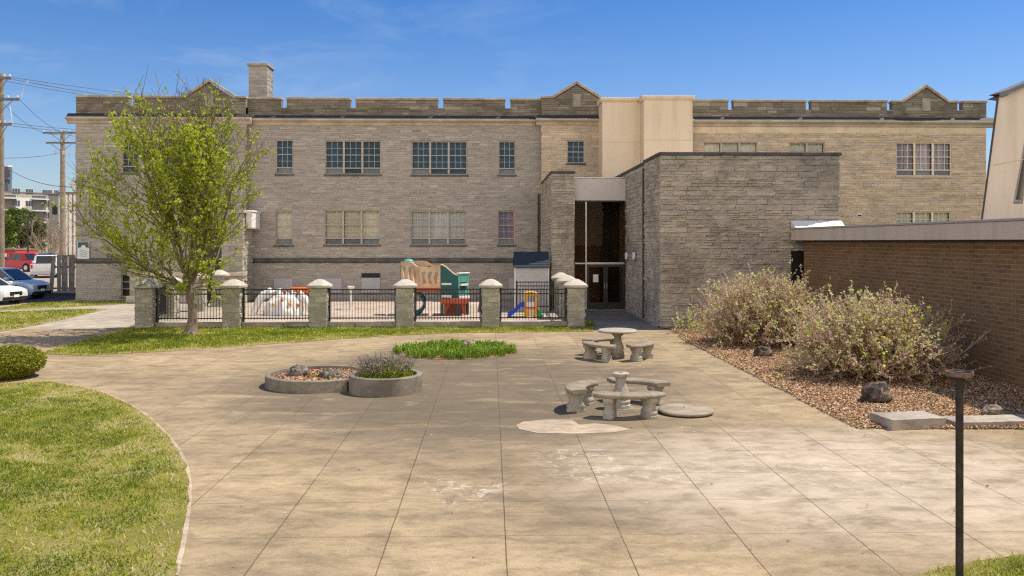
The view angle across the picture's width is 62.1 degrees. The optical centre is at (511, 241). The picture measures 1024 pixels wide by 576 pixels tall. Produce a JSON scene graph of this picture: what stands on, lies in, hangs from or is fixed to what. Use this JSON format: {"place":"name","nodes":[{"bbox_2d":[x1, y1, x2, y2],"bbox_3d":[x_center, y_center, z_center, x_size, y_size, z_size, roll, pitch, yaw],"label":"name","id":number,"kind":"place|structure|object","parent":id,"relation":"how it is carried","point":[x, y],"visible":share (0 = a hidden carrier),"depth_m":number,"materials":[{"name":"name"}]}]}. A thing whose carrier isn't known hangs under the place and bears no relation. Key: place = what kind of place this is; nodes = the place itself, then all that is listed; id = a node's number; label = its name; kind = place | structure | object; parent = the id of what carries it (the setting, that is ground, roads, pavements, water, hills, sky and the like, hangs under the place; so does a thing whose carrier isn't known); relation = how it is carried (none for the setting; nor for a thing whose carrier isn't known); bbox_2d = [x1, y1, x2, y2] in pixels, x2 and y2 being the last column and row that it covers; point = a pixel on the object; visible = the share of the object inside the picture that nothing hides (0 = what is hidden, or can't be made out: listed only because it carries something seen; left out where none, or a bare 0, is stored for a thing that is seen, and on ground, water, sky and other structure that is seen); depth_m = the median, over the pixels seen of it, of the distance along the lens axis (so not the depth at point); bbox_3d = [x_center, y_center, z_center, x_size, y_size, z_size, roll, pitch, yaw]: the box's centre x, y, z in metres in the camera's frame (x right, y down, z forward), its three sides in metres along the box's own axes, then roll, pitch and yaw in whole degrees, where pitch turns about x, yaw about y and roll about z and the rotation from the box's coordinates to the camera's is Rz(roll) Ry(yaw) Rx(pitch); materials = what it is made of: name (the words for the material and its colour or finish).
{"place":"outdoors","nodes":[
{"label":"outdoors","id":0,"kind":"place"},
{"bbox_2d":[4,165,11,190],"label":"slate tower","id":1,"kind":"structure","parent":0,"point":[7,179],"depth_m":256.30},
{"bbox_2d":[5,248,37,256],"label":"red shed","id":2,"kind":"structure","parent":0,"point":[20,250],"depth_m":117.62,"materials":[{"name":"paint"}]},
{"bbox_2d":[4,188,58,252],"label":"apartment building","id":3,"kind":"structure","parent":0,"point":[31,200],"depth_m":214.99,"materials":[{"name":"brick"}]},
{"bbox_2d":[0,295,75,302],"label":"driveway","id":4,"kind":"structure","parent":0,"point":[48,298],"depth_m":45.32,"materials":[{"name":"asphalt"}]},
{"bbox_2d":[0,278,27,302],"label":"parked car","id":5,"kind":"object","parent":4,"relation":"on","point":[12,294],"visible":0.99,"depth_m":41.85,"materials":[{"name":"white paint"}]},
{"bbox_2d":[0,309,105,331],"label":"lawn","id":6,"kind":"structure","parent":0,"point":[36,314],"depth_m":34.49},
{"bbox_2d":[0,301,130,309],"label":"lawn","id":7,"kind":"structure","parent":0,"point":[20,308],"depth_m":40.93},
{"bbox_2d":[20,263,121,301],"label":"parking lot","id":8,"kind":"structure","parent":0,"point":[45,278],"depth_m":67.41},
{"bbox_2d":[0,73,19,267],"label":"utility pole","id":9,"kind":"object","parent":8,"relation":"on","point":[3,123],"visible":0.98,"depth_m":54.08,"materials":[{"name":"brown wood"}]},
{"bbox_2d":[13,77,140,94],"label":"power line","id":10,"kind":"object","parent":9,"relation":"attached to","point":[74,86],"visible":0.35,"depth_m":59.73,"materials":[{"name":"metal"}]},
{"bbox_2d":[5,213,26,248],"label":"leafy tree","id":11,"kind":"object","parent":8,"relation":"on","point":[12,230],"visible":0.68,"depth_m":125.71,"materials":[{"name":"green plant"}]},
{"bbox_2d":[5,253,36,271],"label":"suv","id":12,"kind":"object","parent":8,"relation":"on","point":[23,261],"visible":0.42,"depth_m":86.80,"materials":[{"name":"red paint"}]},
{"bbox_2d":[5,205,37,248],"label":"leafy tree","id":13,"kind":"object","parent":8,"relation":"on","point":[14,212],"visible":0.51,"depth_m":132.49,"materials":[{"name":"green plant"}]},
{"bbox_2d":[0,267,50,297],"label":"parked car","id":14,"kind":"object","parent":8,"relation":"on","point":[30,284],"visible":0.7,"depth_m":45.73,"materials":[{"name":"paint"}]},
{"bbox_2d":[23,215,30,252],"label":"street lamp","id":15,"kind":"object","parent":8,"relation":"on","point":[24,216],"visible":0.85,"depth_m":98.56,"materials":[{"name":"brown metal"}]},
{"bbox_2d":[20,212,47,250],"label":"leafy tree","id":16,"kind":"object","parent":8,"relation":"on","point":[37,224],"visible":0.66,"depth_m":129.71,"materials":[{"name":"green plant"}]},
{"bbox_2d":[30,255,61,277],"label":"pickup truck","id":17,"kind":"object","parent":8,"relation":"on","point":[41,265],"visible":0.62,"depth_m":71.62,"materials":[{"name":"white paint"}]},
{"bbox_2d":[21,212,73,253],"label":"bare tree","id":18,"kind":"object","parent":8,"relation":"on","point":[54,241],"visible":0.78,"depth_m":110.28,"materials":[{"name":"brown plant"}]},
{"bbox_2d":[43,130,75,274],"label":"utility pole","id":19,"kind":"object","parent":8,"relation":"on","point":[62,232],"visible":0.78,"depth_m":78.78,"materials":[{"name":"brown wood"}]},
{"bbox_2d":[50,255,75,292],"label":"plank fence","id":20,"kind":"object","parent":8,"relation":"on","point":[67,262],"visible":0.38,"depth_m":49.35,"materials":[{"name":"grey wood"}]},
{"bbox_2d":[56,192,75,255],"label":"gallery building","id":21,"kind":"structure","parent":8,"relation":"on","point":[71,247],"depth_m":177.29,"materials":[{"name":"concrete"}]},
{"bbox_2d":[0,382,188,575],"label":"lawn","id":22,"kind":"structure","parent":0,"point":[47,540],"depth_m":10.06,"materials":[{"name":"plant"}]},
{"bbox_2d":[0,300,1023,575],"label":"grass","id":23,"kind":"structure","parent":22,"relation":"on","point":[162,342],"depth_m":12.90,"materials":[{"name":"plant"}]},
{"bbox_2d":[0,303,249,332],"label":"path","id":24,"kind":"structure","parent":0,"point":[117,316],"depth_m":34.62,"materials":[{"name":"concrete"}]},
{"bbox_2d":[156,275,181,317],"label":"stone pier","id":25,"kind":"structure","parent":0,"point":[176,306],"depth_m":33.98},
{"bbox_2d":[159,283,165,315],"bbox_3d":[-13.445,2.290,32.386,0.060,1.220,3.107,0,0,-13],"label":"fence panel","id":26,"kind":"object","parent":25,"relation":"attached to","point":[162,287],"visible":0.29,"depth_m":33.28,"materials":[{"name":"black metal"}]},
{"bbox_2d":[193,272,209,311],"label":"stone pier","id":27,"kind":"structure","parent":0,"point":[200,302],"depth_m":37.57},
{"bbox_2d":[211,270,229,306],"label":"stone pier","id":28,"kind":"structure","parent":0,"point":[222,275],"depth_m":40.36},
{"bbox_2d":[46,327,593,355],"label":"lawn","id":29,"kind":"structure","parent":0,"point":[330,338],"depth_m":27.04,"materials":[{"name":"plant"}]},
{"bbox_2d":[132,279,161,327],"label":"stone pier","id":30,"kind":"structure","parent":29,"relation":"on","point":[145,308],"depth_m":30.20,"materials":[{"name":"stone"}]},
{"bbox_2d":[40,67,274,334],"bbox_3d":[-11.322,-1.306,28.670,7.030,9.013,6.533,0,0,-1],"label":"young tree","id":31,"kind":"object","parent":29,"relation":"on","point":[204,181],"visible":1,"depth_m":27.49,"materials":[{"name":"green plant"}]},
{"bbox_2d":[155,322,221,327],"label":"kerb","id":32,"kind":"structure","parent":29,"relation":"on","point":[182,324],"depth_m":30.44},
{"bbox_2d":[156,288,221,321],"bbox_3d":[-11.542,2.290,30.563,2.438,1.220,0.060,0,0,-1],"label":"fence panel","id":33,"kind":"object","parent":32,"relation":"on","point":[170,318],"visible":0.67,"depth_m":30.54,"materials":[{"name":"black metal"}]},
{"bbox_2d":[220,279,247,327],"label":"stone pier","id":34,"kind":"structure","parent":29,"relation":"on","point":[232,289],"depth_m":30.28,"materials":[{"name":"stone"}]},
{"bbox_2d":[242,322,308,326],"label":"kerb","id":35,"kind":"structure","parent":29,"relation":"on","point":[278,324],"depth_m":30.52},
{"bbox_2d":[242,288,308,321],"bbox_3d":[-8.465,2.290,30.640,2.438,1.220,0.060,0,0,-1],"label":"fence panel","id":36,"kind":"object","parent":35,"relation":"on","point":[266,294],"visible":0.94,"depth_m":30.63,"materials":[{"name":"black metal"}]},
{"bbox_2d":[306,279,332,327],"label":"stone pier","id":37,"kind":"structure","parent":29,"relation":"on","point":[318,290],"depth_m":30.35,"materials":[{"name":"stone"}]},
{"bbox_2d":[328,321,395,326],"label":"kerb","id":38,"kind":"structure","parent":29,"relation":"on","point":[372,324],"depth_m":30.59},
{"bbox_2d":[329,288,395,321],"bbox_3d":[-5.388,2.290,30.716,2.438,1.220,0.060,0,0,-1],"label":"fence panel","id":39,"kind":"object","parent":38,"relation":"on","point":[330,294],"visible":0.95,"depth_m":30.70,"materials":[{"name":"black metal"}]},
{"bbox_2d":[393,279,417,327],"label":"stone pier","id":40,"kind":"structure","parent":29,"relation":"on","point":[404,300],"depth_m":30.43,"materials":[{"name":"stone"}]},
{"bbox_2d":[414,321,481,326],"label":"kerb","id":41,"kind":"structure","parent":29,"relation":"on","point":[456,323],"depth_m":30.66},
{"bbox_2d":[414,288,481,321],"bbox_3d":[-2.311,2.290,30.792,2.438,1.220,0.060,0,0,-1],"label":"fence panel","id":42,"kind":"object","parent":41,"relation":"on","point":[443,293],"visible":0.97,"depth_m":30.78,"materials":[{"name":"black metal"}]},
{"bbox_2d":[479,279,502,326],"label":"stone pier","id":43,"kind":"structure","parent":29,"relation":"on","point":[490,297],"depth_m":30.50,"materials":[{"name":"stone"}]},
{"bbox_2d":[499,321,566,326],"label":"kerb","id":44,"kind":"structure","parent":29,"relation":"on","point":[532,323],"depth_m":30.74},
{"bbox_2d":[499,288,566,320],"bbox_3d":[0.766,2.290,30.869,2.438,1.220,0.060,0,0,-1],"label":"fence panel","id":45,"kind":"object","parent":44,"relation":"on","point":[549,293],"visible":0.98,"depth_m":30.86,"materials":[{"name":"black metal"}]},
{"bbox_2d":[563,279,587,326],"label":"stone pier","id":46,"kind":"structure","parent":29,"relation":"on","point":[576,307],"depth_m":30.58,"materials":[{"name":"stone"}]},
{"bbox_2d":[10,253,666,331],"bbox_3d":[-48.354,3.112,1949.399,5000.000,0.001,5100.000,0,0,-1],"label":"ground","id":47,"kind":"structure","parent":0,"point":[252,301],"depth_m":43.99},
{"bbox_2d":[65,63,993,302],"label":"stone building","id":48,"kind":"structure","parent":47,"relation":"on","point":[369,193],"depth_m":45.48,"materials":[{"name":"stone"}]},
{"bbox_2d":[77,242,88,258],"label":"sign","id":49,"kind":"object","parent":48,"relation":"attached to","point":[82,251],"visible":1,"depth_m":44.58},
{"bbox_2d":[119,273,129,298],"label":"window","id":50,"kind":"structure","parent":48,"relation":"in","point":[126,281],"depth_m":44.96,"materials":[{"name":"glass"}]},
{"bbox_2d":[121,138,138,174],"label":"window","id":51,"kind":"structure","parent":48,"relation":"in","point":[126,159],"depth_m":44.96,"materials":[{"name":"glass"}]},
{"bbox_2d":[274,211,293,246],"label":"window","id":52,"kind":"structure","parent":48,"relation":"in","point":[283,219],"depth_m":45.56,"materials":[{"name":"glass"}]},
{"bbox_2d":[275,139,293,175],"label":"window","id":53,"kind":"structure","parent":48,"relation":"in","point":[285,146],"depth_m":45.56,"materials":[{"name":"glass"}]},
{"bbox_2d":[323,210,380,245],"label":"window","id":54,"kind":"structure","parent":48,"relation":"in","point":[362,227],"depth_m":45.64,"materials":[{"name":"glass"}]},
{"bbox_2d":[324,140,381,175],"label":"window","id":55,"kind":"structure","parent":48,"relation":"in","point":[342,157],"depth_m":45.64,"materials":[{"name":"glass"}]},
{"bbox_2d":[410,211,466,245],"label":"window","id":56,"kind":"structure","parent":48,"relation":"in","point":[448,228],"depth_m":45.75,"materials":[{"name":"glass"}]},
{"bbox_2d":[410,141,467,175],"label":"window","id":57,"kind":"structure","parent":48,"relation":"in","point":[427,159],"depth_m":45.76,"materials":[{"name":"glass"}]},
{"bbox_2d":[497,211,515,245],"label":"window","id":58,"kind":"structure","parent":48,"relation":"in","point":[506,219],"depth_m":45.86,"materials":[{"name":"glass"}]},
{"bbox_2d":[497,141,516,175],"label":"window","id":59,"kind":"structure","parent":48,"relation":"in","point":[506,150],"depth_m":45.85,"materials":[{"name":"glass"}]},
{"bbox_2d":[566,140,585,164],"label":"window","id":60,"kind":"structure","parent":48,"relation":"in","point":[575,148],"depth_m":45.55,"materials":[{"name":"glass"}]},
{"bbox_2d":[703,142,757,151],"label":"window","id":61,"kind":"structure","parent":48,"relation":"in","point":[709,147],"depth_m":46.14,"materials":[{"name":"glass"}]},
{"bbox_2d":[789,142,824,151],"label":"window","id":62,"kind":"structure","parent":48,"relation":"in","point":[793,146],"depth_m":46.26,"materials":[{"name":"glass"}]},
{"bbox_2d":[896,211,950,222],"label":"window","id":63,"kind":"structure","parent":48,"relation":"in","point":[901,216],"depth_m":46.40,"materials":[{"name":"beige glass"}]},
{"bbox_2d":[895,142,952,177],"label":"window","id":64,"kind":"structure","parent":48,"relation":"in","point":[921,163],"depth_m":46.39,"materials":[{"name":"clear glass"}]},
{"bbox_2d":[541,152,841,327],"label":"entrance block","id":65,"kind":"structure","parent":47,"relation":"on","point":[683,225],"depth_m":30.75,"materials":[{"name":"stone"}]},
{"bbox_2d":[587,264,604,308],"bbox_3d":[3.804,2.062,38.454,0.839,2.036,0.144,0,0,-1],"label":"door","id":66,"kind":"structure","parent":65,"relation":"in","point":[590,305],"depth_m":38.46,"materials":[{"name":"brown metal"}]},
{"bbox_2d":[605,264,623,308],"bbox_3d":[4.652,2.062,38.515,0.839,2.036,0.065,0,0,-1],"label":"door","id":67,"kind":"structure","parent":65,"relation":"in","point":[608,305],"depth_m":38.49,"materials":[{"name":"brown metal"}]},
{"bbox_2d":[791,251,803,292],"bbox_3d":[10.338,1.730,30.841,0.480,2.740,0.050,0,0,-1],"label":"service door","id":68,"kind":"structure","parent":65,"relation":"in","point":[798,256],"depth_m":30.81,"materials":[{"name":"brown metal"}]},
{"bbox_2d":[790,218,1023,386],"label":"brick wing","id":69,"kind":"structure","parent":47,"relation":"on","point":[973,269],"depth_m":20.70,"materials":[{"name":"brick"}]},
{"bbox_2d":[180,299,564,321],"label":"playground floor","id":70,"kind":"structure","parent":0,"point":[371,307],"depth_m":36.54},
{"bbox_2d":[251,288,307,315],"bbox_3d":[-9.742,2.550,35.838,2.280,1.200,1.426,0,0,-29],"label":"climbing boulder","id":71,"kind":"object","parent":70,"relation":"on","point":[257,303],"visible":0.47,"depth_m":35.61,"materials":[{"name":"white plastic"}]},
{"bbox_2d":[400,259,469,315],"bbox_3d":[-3.256,1.921,35.853,2.963,2.358,1.725,0,0,-1],"label":"play structure","id":72,"kind":"object","parent":70,"relation":"on","point":[447,278],"visible":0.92,"depth_m":35.47,"materials":[{"name":"beige plastic"}]},
{"bbox_2d":[508,291,542,316],"bbox_3d":[0.555,2.577,35.025,1.454,1.046,0.560,0,0,-1],"label":"toddler slide","id":73,"kind":"object","parent":70,"relation":"on","point":[512,312],"visible":0.66,"depth_m":34.78,"materials":[{"name":"yellow plastic"}]},
{"bbox_2d":[513,252,549,311],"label":"toy shed","id":74,"kind":"structure","parent":70,"relation":"on","point":[531,266],"depth_m":37.43,"materials":[{"name":"plastic"}]},
{"bbox_2d":[516,281,553,308],"bbox_3d":[0.981,2.290,36.236,1.641,1.220,0.060,0,0,-1],"label":"fence panel","id":75,"kind":"object","parent":70,"relation":"on","point":[536,285],"visible":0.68,"depth_m":36.23,"materials":[{"name":"black metal"}]},
{"bbox_2d":[551,272,566,312],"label":"stone pier","id":76,"kind":"structure","parent":70,"relation":"on","point":[555,277],"depth_m":36.96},
{"bbox_2d":[556,275,574,318],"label":"stone pier","id":77,"kind":"structure","parent":70,"relation":"on","point":[562,280],"depth_m":33.96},
{"bbox_2d":[0,328,1023,575],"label":"plaza","id":78,"kind":"structure","parent":0,"point":[322,484],"depth_m":11.46,"materials":[{"name":"concrete"}]},
{"bbox_2d":[0,344,46,379],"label":"clipped bush","id":79,"kind":"object","parent":78,"relation":"on","point":[18,361],"visible":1,"depth_m":19.04,"materials":[{"name":"green plant"}]},
{"bbox_2d":[57,382,191,574],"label":"plaza edge","id":80,"kind":"object","parent":78,"relation":"on","point":[183,543],"visible":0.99,"depth_m":9.89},
{"bbox_2d":[265,365,360,393],"bbox_3d":[-4.159,2.975,18.453,2.300,0.250,2.300,0,0,-1],"label":"planter","id":81,"kind":"object","parent":78,"relation":"on","point":[282,385],"visible":0.66,"depth_m":17.44,"materials":[{"name":"concrete"}]},
{"bbox_2d":[285,364,308,376],"bbox_3d":[-4.684,2.805,18.549,0.547,0.240,0.389,0,0,-1],"label":"rock","id":82,"kind":"object","parent":81,"relation":"in","point":[296,370],"visible":0.95,"depth_m":18.45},
{"bbox_2d":[272,368,355,380],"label":"bark chips","id":83,"kind":"object","parent":81,"relation":"in","point":[311,377],"visible":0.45,"depth_m":18.33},
{"bbox_2d":[318,368,345,377],"bbox_3d":[-3.866,2.829,18.286,0.559,0.199,0.355,0,0,-23],"label":"rock","id":84,"kind":"object","parent":81,"relation":"in","point":[328,372],"visible":0.87,"depth_m":18.21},
{"bbox_2d":[349,369,421,396],"bbox_3d":[-2.619,2.922,17.660,1.510,0.355,1.510,0,0,-1],"label":"planter","id":85,"kind":"object","parent":78,"relation":"on","point":[387,387],"visible":0.84,"depth_m":17.03,"materials":[{"name":"concrete"}]},
{"bbox_2d":[348,350,418,378],"bbox_3d":[-2.639,2.563,17.659,1.412,0.604,1.326,0,0,20],"label":"lavender","id":86,"kind":"object","parent":85,"relation":"on","point":[376,368],"visible":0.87,"depth_m":17.40,"materials":[{"name":"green plant"}]},
{"bbox_2d":[391,350,518,359],"bbox_3d":[-1.591,3.095,23.818,3.560,0.014,3.100,0,0,-1],"label":"round bed","id":87,"kind":"object","parent":78,"relation":"on","point":[443,358],"visible":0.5,"depth_m":22.62,"materials":[{"name":"plant"}]},
{"bbox_2d":[392,338,516,358],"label":"strappy plants","id":88,"kind":"object","parent":87,"relation":"on","point":[452,348],"visible":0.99,"depth_m":23.30,"materials":[{"name":"green plant"}]},
{"bbox_2d":[516,420,627,433],"bbox_3d":[1.001,3.095,14.243,1.868,0.001,1.092,0,0,-1],"label":"concrete patch","id":89,"kind":"object","parent":78,"relation":"on","point":[556,426],"visible":1,"depth_m":14.15,"materials":[{"name":"concrete"}]},
{"bbox_2d":[565,379,597,411],"bbox_3d":[1.266,2.885,15.865,0.502,0.430,1.282,0,0,19],"label":"stone bench","id":90,"kind":"object","parent":78,"relation":"on","point":[579,394],"visible":1,"depth_m":15.47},
{"bbox_2d":[582,341,615,361],"bbox_3d":[2.242,2.885,22.245,0.502,0.430,1.282,0,0,-33],"label":"stone bench","id":91,"kind":"object","parent":78,"relation":"on","point":[589,347],"visible":1,"depth_m":22.02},
{"bbox_2d":[582,337,622,354],"bbox_3d":[2.492,2.885,23.461,1.282,0.430,0.502,0,0,-23],"label":"stone bench","id":92,"kind":"object","parent":78,"relation":"on","point":[600,339],"visible":0.48,"depth_m":23.38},
{"bbox_2d":[598,328,636,357],"bbox_3d":[2.835,2.732,22.827,1.050,0.735,1.050,0,0,-1],"label":"stone table","id":93,"kind":"object","parent":78,"relation":"on","point":[617,351],"visible":0.97,"depth_m":22.69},
{"bbox_2d":[612,371,634,409],"bbox_3d":[2.027,2.770,15.855,0.520,0.660,0.520,0,0,-1],"label":"stone pedestal","id":94,"kind":"object","parent":78,"relation":"on","point":[620,378],"visible":0.67,"depth_m":15.74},
{"bbox_2d":[593,391,665,419],"bbox_3d":[2.069,2.885,14.978,1.282,0.430,0.502,0,0,-1],"label":"stone bench","id":95,"kind":"object","parent":78,"relation":"on","point":[649,400],"visible":1,"depth_m":14.86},
{"bbox_2d":[607,377,670,404],"bbox_3d":[2.444,2.885,16.431,1.282,0.430,0.502,0,0,27],"label":"stone bench","id":96,"kind":"object","parent":78,"relation":"on","point":[655,385],"visible":0.62,"depth_m":16.24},
{"bbox_2d":[626,341,653,361],"bbox_3d":[3.416,2.885,22.327,0.502,0.430,1.282,0,0,34],"label":"stone bench","id":97,"kind":"object","parent":78,"relation":"on","point":[646,347],"visible":1,"depth_m":22.05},
{"bbox_2d":[658,403,713,416],"bbox_3d":[3.140,3.054,15.384,1.002,0.085,1.002,0,0,-1],"label":"loose tabletop","id":98,"kind":"object","parent":78,"relation":"on","point":[684,410],"visible":1,"depth_m":15.19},
{"bbox_2d":[660,326,1023,429],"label":"wood chips","id":99,"kind":"object","parent":78,"relation":"on","point":[903,404],"visible":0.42,"depth_m":17.61,"materials":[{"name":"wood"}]},
{"bbox_2d":[672,304,722,332],"bbox_3d":[6.258,2.612,28.590,1.201,0.942,1.513,0,0,-40],"label":"sucker plant","id":100,"kind":"object","parent":99,"relation":"on","point":[689,319],"visible":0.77,"depth_m":28.70,"materials":[{"name":"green plant"}]},
{"bbox_2d":[687,258,837,349],"bbox_3d":[7.704,2.000,25.407,4.722,2.965,5.097,0,0,40],"label":"shrub","id":101,"kind":"object","parent":99,"relation":"on","point":[751,315],"visible":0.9,"depth_m":24.88,"materials":[{"name":"beige plant"}]},
{"bbox_2d":[753,345,772,356],"bbox_3d":[6.724,2.927,22.774,0.540,0.295,0.399,0,0,-1],"label":"rock","id":102,"kind":"object","parent":99,"relation":"on","point":[762,351],"visible":0.98,"depth_m":22.65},
{"bbox_2d":[859,381,892,401],"bbox_3d":[6.955,2.859,16.301,0.617,0.357,0.478,0,0,-1],"label":"rock","id":103,"kind":"object","parent":99,"relation":"on","point":[875,391],"visible":1,"depth_m":16.16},
{"bbox_2d":[770,280,991,393],"bbox_3d":[8.327,2.155,19.426,4.446,2.594,4.668,0,0,42],"label":"shrub","id":104,"kind":"object","parent":99,"relation":"on","point":[875,338],"visible":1,"depth_m":18.83,"materials":[{"name":"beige plant"}]},
{"bbox_2d":[870,411,945,430],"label":"concrete slab","id":105,"kind":"structure","parent":99,"relation":"on","point":[908,420],"depth_m":14.07,"materials":[{"name":"concrete"}]},
{"bbox_2d":[941,414,1023,426],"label":"concrete slab","id":106,"kind":"structure","parent":99,"relation":"on","point":[992,420],"depth_m":14.26,"materials":[{"name":"concrete"}]},
{"bbox_2d":[981,404,1007,414],"bbox_3d":[8.548,2.972,15.099,0.476,0.181,0.340,0,0,-1],"label":"rock","id":107,"kind":"object","parent":99,"relation":"on","point":[994,409],"visible":0.94,"depth_m":14.99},
{"bbox_2d":[0,0,1023,227],"label":"sky","id":108,"kind":"structure","parent":0,"point":[808,50],"materials":[{"name":"blue"}]},
{"bbox_2d":[585,310,661,328],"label":"entrance walk","id":109,"kind":"structure","parent":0,"point":[613,319],"depth_m":33.27,"materials":[{"name":"concrete"}]},
{"bbox_2d":[913,554,1023,575],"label":"lawn","id":110,"kind":"structure","parent":0,"point":[969,565],"depth_m":8.03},
{"bbox_2d":[945,369,973,575],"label":"iron post","id":111,"kind":"object","parent":110,"relation":"on","point":[959,375],"visible":1,"depth_m":6.67,"materials":[{"name":"black metal"}]},
{"bbox_2d":[981,81,1023,218],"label":"slanted tower","id":112,"kind":"structure","parent":0,"point":[1004,192],"depth_m":22.33,"materials":[{"name":"paint"}]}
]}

